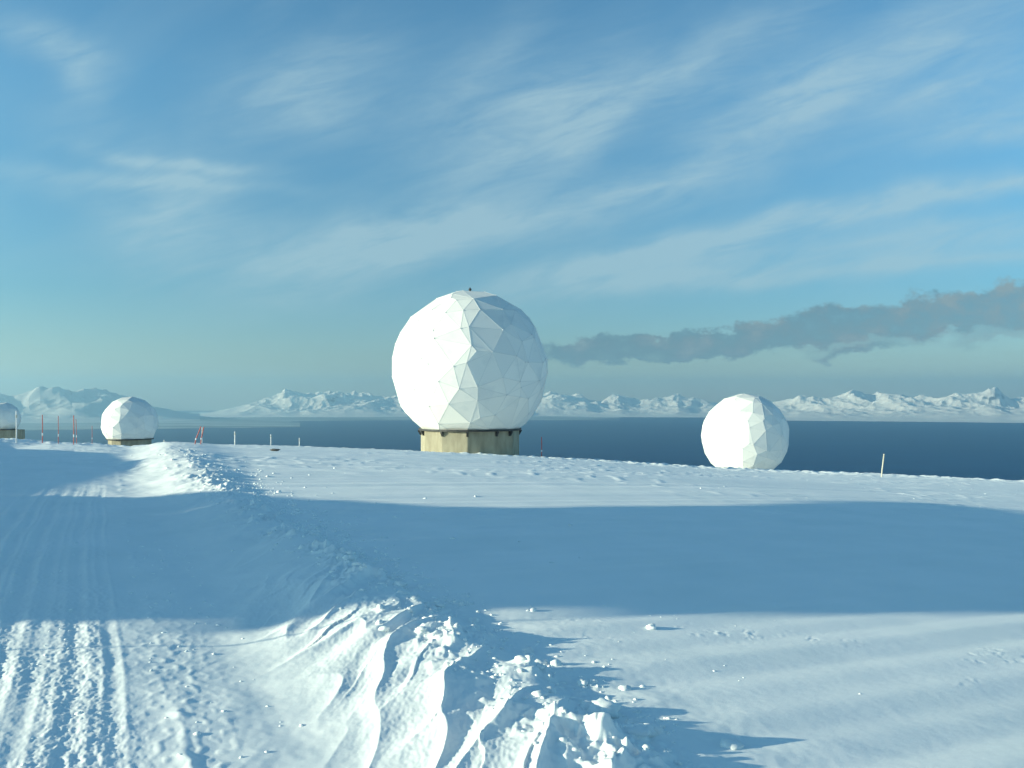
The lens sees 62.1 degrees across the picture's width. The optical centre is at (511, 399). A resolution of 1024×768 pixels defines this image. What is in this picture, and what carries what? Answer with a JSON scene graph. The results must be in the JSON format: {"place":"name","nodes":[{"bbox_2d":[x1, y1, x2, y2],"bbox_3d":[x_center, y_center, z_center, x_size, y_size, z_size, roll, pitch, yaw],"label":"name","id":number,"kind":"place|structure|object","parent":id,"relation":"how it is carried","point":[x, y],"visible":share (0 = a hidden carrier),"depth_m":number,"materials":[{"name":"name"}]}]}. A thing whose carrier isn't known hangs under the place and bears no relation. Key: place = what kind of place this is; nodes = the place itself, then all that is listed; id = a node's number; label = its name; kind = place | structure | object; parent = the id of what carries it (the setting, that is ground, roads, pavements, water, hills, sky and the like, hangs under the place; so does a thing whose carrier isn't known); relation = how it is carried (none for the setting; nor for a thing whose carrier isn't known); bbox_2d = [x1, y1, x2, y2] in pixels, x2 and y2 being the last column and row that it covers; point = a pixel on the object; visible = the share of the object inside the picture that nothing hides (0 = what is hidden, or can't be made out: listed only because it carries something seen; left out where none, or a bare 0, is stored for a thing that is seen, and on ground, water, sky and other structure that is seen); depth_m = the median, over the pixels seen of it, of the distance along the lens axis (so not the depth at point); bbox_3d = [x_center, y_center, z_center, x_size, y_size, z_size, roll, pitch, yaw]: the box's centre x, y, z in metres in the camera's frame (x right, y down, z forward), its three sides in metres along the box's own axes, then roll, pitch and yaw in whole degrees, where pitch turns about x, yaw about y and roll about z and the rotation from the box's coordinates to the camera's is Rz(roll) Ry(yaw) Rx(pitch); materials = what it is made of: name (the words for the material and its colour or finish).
{"place":"outdoors","nodes":[
{"label":"outdoors","id":0,"kind":"place"},
{"bbox_2d":[0,386,199,422],"bbox_3d":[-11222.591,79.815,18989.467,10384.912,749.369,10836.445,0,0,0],"label":"mountains","id":1,"kind":"structure","parent":0,"point":[83,405],"depth_m":17815.97,"materials":[{"name":"white snow"}]},
{"bbox_2d":[17,419,299,429],"bbox_3d":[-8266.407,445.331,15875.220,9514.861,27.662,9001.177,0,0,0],"label":"coast","id":2,"kind":"structure","parent":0,"point":[202,423],"depth_m":14970.73},
{"bbox_2d":[190,388,408,416],"bbox_3d":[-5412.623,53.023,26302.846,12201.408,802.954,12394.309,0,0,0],"label":"mountains","id":3,"kind":"structure","parent":0,"point":[285,402],"depth_m":24248.06,"materials":[{"name":"white snow"}]},
{"bbox_2d":[200,416,619,420],"bbox_3d":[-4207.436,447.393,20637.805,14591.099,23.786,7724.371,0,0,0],"label":"coast","id":4,"kind":"structure","parent":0,"point":[387,418],"depth_m":20010.03},
{"bbox_2d":[0,438,1023,767],"bbox_3d":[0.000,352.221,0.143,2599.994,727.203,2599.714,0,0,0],"label":"snowfield","id":5,"kind":"structure","parent":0,"point":[852,620],"depth_m":9.63,"materials":[{"name":"white snow"}]},
{"bbox_2d":[0,402,24,438],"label":"radome","id":6,"kind":"object","parent":5,"relation":"on","point":[7,420],"visible":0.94,"depth_m":168.35,"materials":[{"name":"plastic"}]},
{"bbox_2d":[16,411,16,442],"bbox_3d":[-36.146,2.158,62.000,0.108,2.731,0.106,0,0,22],"label":"marker stake","id":7,"kind":"object","parent":5,"relation":"on","point":[16,426],"visible":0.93,"depth_m":61.97,"materials":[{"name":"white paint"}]},
{"bbox_2d":[73,415,73,444],"bbox_3d":[-32.997,2.463,64.001,0.091,2.612,0.084,0,0,23],"label":"marker stake","id":8,"kind":"object","parent":5,"relation":"on","point":[73,429],"visible":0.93,"depth_m":63.97,"materials":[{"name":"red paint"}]},
{"bbox_2d":[101,396,158,445],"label":"radome","id":9,"kind":"object","parent":5,"relation":"on","point":[129,421],"visible":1,"depth_m":140.89,"materials":[{"name":"plastic"}]},
{"bbox_2d":[392,288,547,455],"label":"radome","id":10,"kind":"object","parent":5,"relation":"on","point":[469,371],"visible":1,"depth_m":71.26,"materials":[{"name":"plastic"}]},
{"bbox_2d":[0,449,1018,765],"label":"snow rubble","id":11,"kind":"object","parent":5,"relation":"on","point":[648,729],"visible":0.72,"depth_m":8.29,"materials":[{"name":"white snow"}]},
{"bbox_2d":[587,698,621,717],"bbox_3d":[0.686,2.324,6.348,0.274,0.170,0.203,0,0,0],"label":"snow lump","id":12,"kind":"object","parent":11,"relation":"on","point":[612,708],"visible":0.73,"depth_m":6.29,"materials":[{"name":"white snow"}]},
{"bbox_2d":[633,722,645,726],"bbox_3d":[0.901,2.306,6.000,0.140,0.038,0.107,0,0,0],"label":"snow lump","id":13,"kind":"object","parent":5,"relation":"on","point":[638,724],"visible":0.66,"depth_m":5.99,"materials":[{"name":"white snow"}]},
{"bbox_2d":[646,623,655,629],"bbox_3d":[1.464,2.392,8.951,0.110,0.080,0.100,0,0,0],"label":"snow lump","id":14,"kind":"object","parent":5,"relation":"on","point":[652,626],"visible":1,"depth_m":8.91,"materials":[{"name":"white snow"}]},
{"bbox_2d":[701,394,789,469],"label":"radome","id":15,"kind":"object","parent":5,"relation":"on","point":[745,431],"visible":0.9,"depth_m":131.98,"materials":[{"name":"plastic"}]},
{"bbox_2d":[881,454,884,476],"bbox_3d":[26.157,4.809,60.000,0.319,2.015,0.110,0,0,0],"label":"marker stake","id":16,"kind":"object","parent":5,"relation":"on","point":[882,465],"visible":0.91,"depth_m":59.96,"materials":[{"name":"white wood"}]},
{"bbox_2d":[0,0,1023,410],"label":"sky","id":17,"kind":"structure","parent":0,"point":[206,205],"materials":[{"name":"blue"}]},
{"bbox_2d":[25,411,1023,479],"bbox_3d":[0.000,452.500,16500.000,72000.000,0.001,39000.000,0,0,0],"label":"sea","id":18,"kind":"structure","parent":0,"point":[983,450],"depth_m":9497.03,"materials":[{"name":"liquid"}]},
{"bbox_2d":[533,391,717,416],"bbox_3d":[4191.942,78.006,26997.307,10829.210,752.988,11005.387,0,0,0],"label":"mountains","id":19,"kind":"structure","parent":0,"point":[581,405],"depth_m":25372.93,"materials":[{"name":"white snow"}]},
{"bbox_2d":[773,387,1023,422],"bbox_3d":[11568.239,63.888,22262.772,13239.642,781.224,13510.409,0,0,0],"label":"mountains","id":20,"kind":"structure","parent":0,"point":[994,405],"depth_m":20442.57,"materials":[{"name":"white snow"}]}
]}

